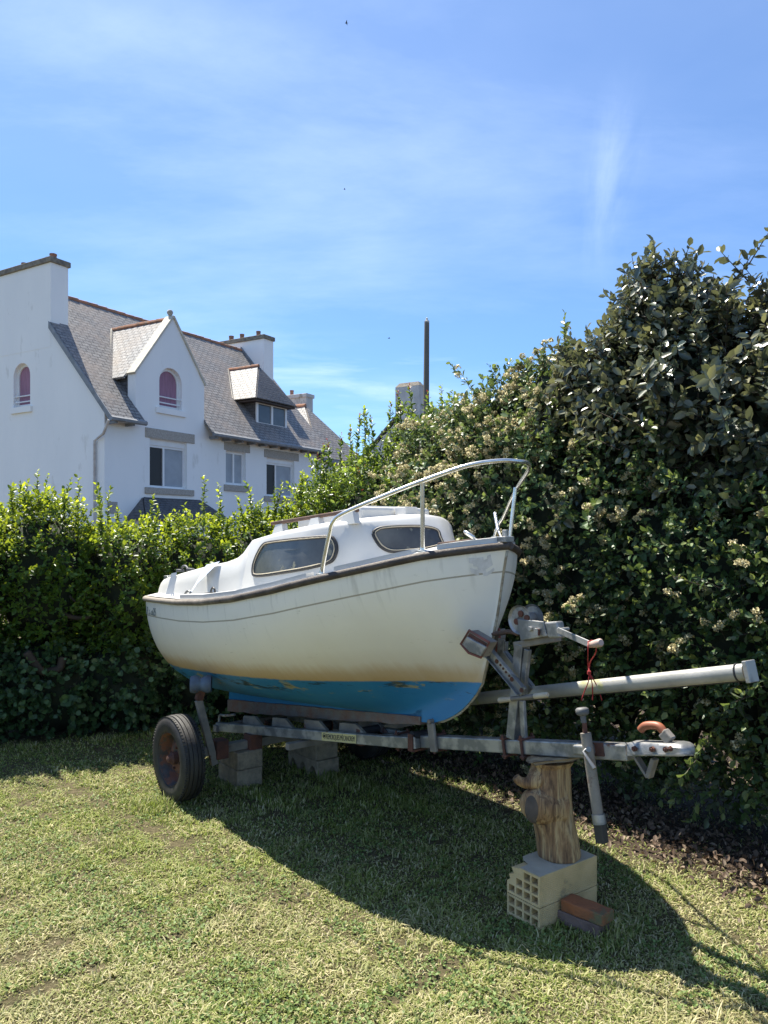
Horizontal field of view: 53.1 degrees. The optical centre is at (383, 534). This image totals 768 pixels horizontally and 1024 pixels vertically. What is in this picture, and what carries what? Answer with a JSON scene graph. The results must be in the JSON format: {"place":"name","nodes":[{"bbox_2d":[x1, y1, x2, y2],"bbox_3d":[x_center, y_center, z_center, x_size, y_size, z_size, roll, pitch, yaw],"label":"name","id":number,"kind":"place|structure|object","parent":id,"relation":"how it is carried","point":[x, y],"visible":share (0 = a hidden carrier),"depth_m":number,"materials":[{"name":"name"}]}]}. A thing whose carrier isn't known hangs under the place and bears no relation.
{"place":"outdoors","nodes":[
{"label":"outdoors","id":0,"kind":"place"},
{"bbox_2d":[0,253,331,554],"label":"white house","id":1,"kind":"structure","parent":0,"point":[136,413],"depth_m":24.02,"materials":[{"name":"paint"}]},
{"bbox_2d":[10,364,31,413],"bbox_3d":[-11.233,-4.545,23.925,1.040,1.550,0.250,0,0,31],"label":"arched window","id":2,"kind":"structure","parent":1,"relation":"in","point":[23,379],"depth_m":24.04,"materials":[{"name":"glass"}]},
{"bbox_2d":[150,439,184,488],"bbox_3d":[-6.847,-2.175,24.060,0.120,1.490,1.540,0,0,31],"label":"window","id":3,"kind":"structure","parent":1,"relation":"in","point":[166,457],"depth_m":24.10,"materials":[{"name":"glass"}]},
{"bbox_2d":[156,369,186,417],"bbox_3d":[-6.724,-4.465,24.080,0.250,1.470,1.220,0,0,31],"label":"arched window","id":4,"kind":"structure","parent":1,"relation":"in","point":[169,400],"depth_m":24.15,"materials":[{"name":"glass"}]},
{"bbox_2d":[226,451,242,485],"bbox_3d":[-5.262,-2.280,26.701,0.076,1.160,1.020,0,0,31],"label":"window","id":5,"kind":"structure","parent":1,"relation":"in","point":[234,460],"depth_m":26.78,"materials":[{"name":"glass"}]},
{"bbox_2d":[255,402,286,427],"bbox_3d":[-4.212,-4.440,28.759,0.076,0.880,1.770,0,0,31],"label":"dormer window","id":6,"kind":"structure","parent":1,"relation":"in","point":[272,415],"depth_m":28.71,"materials":[{"name":"glass"}]},
{"bbox_2d":[267,458,291,496],"bbox_3d":[-3.991,-2.100,28.813,0.120,1.400,1.650,0,0,31],"label":"window","id":7,"kind":"structure","parent":1,"relation":"in","point":[277,469],"depth_m":28.87,"materials":[{"name":"glass"}]},
{"bbox_2d":[0,614,767,1023],"bbox_3d":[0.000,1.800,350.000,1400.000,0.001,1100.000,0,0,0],"label":"ground","id":8,"kind":"structure","parent":0,"point":[42,988],"depth_m":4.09,"materials":[{"name":"green plant"}]},
{"bbox_2d":[0,613,267,742],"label":"ivy","id":9,"kind":"object","parent":8,"relation":"on","point":[135,688],"visible":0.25,"depth_m":6.82,"materials":[{"name":"green plant"}]},
{"bbox_2d":[0,454,363,675],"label":"clipped hedge","id":10,"kind":"object","parent":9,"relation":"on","point":[58,571],"visible":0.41,"depth_m":6.89,"materials":[{"name":"green plant"}]},
{"bbox_2d":[219,762,261,788],"bbox_3d":[-1.045,1.734,5.580,0.200,0.132,0.300,0,0,-38],"label":"concrete block","id":11,"kind":"object","parent":8,"relation":"on","point":[249,776],"depth_m":5.47,"materials":[{"name":"grey concrete"}]},
{"bbox_2d":[220,749,261,770],"bbox_3d":[-1.039,1.603,5.572,0.200,0.123,0.290,0,0,-38],"label":"concrete block","id":12,"kind":"object","parent":11,"relation":"on","point":[243,759],"depth_m":5.46,"materials":[{"name":"grey concrete"}]},
{"bbox_2d":[288,750,338,775],"bbox_3d":[-0.542,1.739,5.883,0.200,0.122,0.410,0,0,-38],"label":"concrete block","id":13,"kind":"object","parent":8,"relation":"on","point":[309,764],"depth_m":5.76,"materials":[{"name":"grey concrete"}]},
{"bbox_2d":[286,739,337,760],"bbox_3d":[-0.555,1.607,5.887,0.200,0.137,0.420,0,0,-38],"label":"concrete block","id":14,"kind":"object","parent":13,"relation":"on","point":[322,751],"depth_m":5.73,"materials":[{"name":"grey concrete"}]},
{"bbox_2d":[287,390,358,488],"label":"slate roofed house","id":15,"kind":"structure","parent":8,"relation":"on","point":[303,402],"depth_m":32.93,"materials":[{"name":"stone"}]},
{"bbox_2d":[276,383,486,681],"bbox_3d":[0.360,0.257,7.520,3.352,3.516,2.378,0,0,0],"label":"glossy shrub","id":16,"kind":"object","parent":8,"relation":"on","point":[359,486],"visible":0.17,"depth_m":7.42,"materials":[{"name":"green plant"}]},
{"bbox_2d":[0,728,767,1023],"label":"clover","id":17,"kind":"object","parent":8,"relation":"on","point":[263,1017],"visible":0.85,"depth_m":3.41,"materials":[{"name":"green plant"}]},
{"bbox_2d":[152,604,694,843],"bbox_3d":[0.303,1.076,4.894,3.666,1.449,1.823,0,0,37],"label":"trailer","id":18,"kind":"object","parent":8,"relation":"on","point":[180,751],"visible":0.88,"depth_m":4.25,"materials":[{"name":"metal"}]},
{"bbox_2d":[142,458,530,724],"bbox_3d":[-0.411,0.533,5.255,1.652,1.828,3.522,0,0,-38],"label":"sailing boat","id":19,"kind":"object","parent":18,"relation":"on","point":[362,612],"visible":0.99,"depth_m":4.33,"materials":[{"name":"paint"}]},
{"bbox_2d":[497,692,548,702],"bbox_3d":[0.682,0.805,3.780,0.029,0.099,0.300,0,0,-43],"label":"winch bar","id":20,"kind":"object","parent":18,"relation":"attached to","point":[523,697],"visible":1,"depth_m":3.76,"materials":[{"name":"grey metal"}]},
{"bbox_2d":[470,659,758,705],"bbox_3d":[0.762,0.850,4.103,0.068,0.688,2.525,0,0,-35],"label":"lowered mast","id":21,"kind":"object","parent":18,"relation":"on","point":[745,671],"visible":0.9,"depth_m":3.46,"materials":[{"name":"metal"}]},
{"bbox_2d":[581,640,601,700],"bbox_3d":[0.942,0.633,3.539,0.099,0.340,0.395,0,0,19],"label":"red cord","id":22,"kind":"object","parent":21,"relation":"attached to","point":[589,673],"visible":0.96,"depth_m":3.68,"materials":[{"name":"red fabric"}]},
{"bbox_2d":[423,318,428,415],"bbox_3d":[1.011,-1.782,19.004,0.214,7.165,0.194,0,0,-23],"label":"utility pole","id":23,"kind":"object","parent":8,"relation":"on","point":[426,358],"visible":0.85,"depth_m":18.95,"materials":[{"name":"wood"}]},
{"bbox_2d":[507,885,596,931],"bbox_3d":[0.805,1.765,3.670,0.400,0.140,0.207,0,0,-36],"label":"hollow block","id":24,"kind":"object","parent":8,"relation":"on","point":[541,917],"depth_m":3.55,"materials":[{"name":"concrete"}]},
{"bbox_2d":[507,849,596,908],"bbox_3d":[0.805,1.620,3.670,0.400,0.144,0.207,0,0,-36],"label":"hollow block","id":25,"kind":"object","parent":24,"relation":"on","point":[535,879],"depth_m":3.58,"materials":[{"name":"concrete"}]},
{"bbox_2d":[513,755,580,863],"bbox_3d":[0.778,1.294,3.686,0.338,0.503,0.233,0,0,0],"label":"log post","id":26,"kind":"object","parent":25,"relation":"on","point":[546,807],"visible":0.96,"depth_m":3.61,"materials":[{"name":"brown wood"}]},
{"bbox_2d":[363,728,767,945],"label":"dead leaves","id":27,"kind":"object","parent":8,"relation":"on","point":[649,822],"visible":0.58,"depth_m":4.62,"materials":[{"name":"brown plant"}]},
{"bbox_2d":[367,309,767,832],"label":"flowering cotoneaster","id":28,"kind":"object","parent":8,"relation":"on","point":[639,583],"visible":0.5,"depth_m":5.01,"materials":[{"name":"green plant"}]},
{"bbox_2d":[557,909,609,937],"bbox_3d":[0.908,1.763,3.501,0.109,0.070,0.221,0,0,-45],"label":"brick","id":29,"kind":"object","parent":8,"relation":"on","point":[567,919],"visible":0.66,"depth_m":3.46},
{"bbox_2d":[561,894,613,925],"bbox_3d":[0.921,1.704,3.484,0.221,0.053,0.102,0,0,44],"label":"brick","id":30,"kind":"object","parent":29,"relation":"on","point":[594,912],"visible":1,"depth_m":3.45,"materials":[{"name":"red brick"}]},
{"bbox_2d":[517,227,767,783],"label":"silvery evergreen","id":31,"kind":"object","parent":8,"relation":"on","point":[683,352],"visible":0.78,"depth_m":4.98,"materials":[{"name":"green plant"}]},
{"bbox_2d":[0,0,767,454],"label":"sky","id":32,"kind":"structure","parent":0,"point":[498,163],"materials":[{"name":"blue"}]},
{"bbox_2d":[364,381,438,461],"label":"distant house","id":33,"kind":"structure","parent":0,"point":[416,388],"depth_m":38.35,"materials":[{"name":"stone"}]}
]}

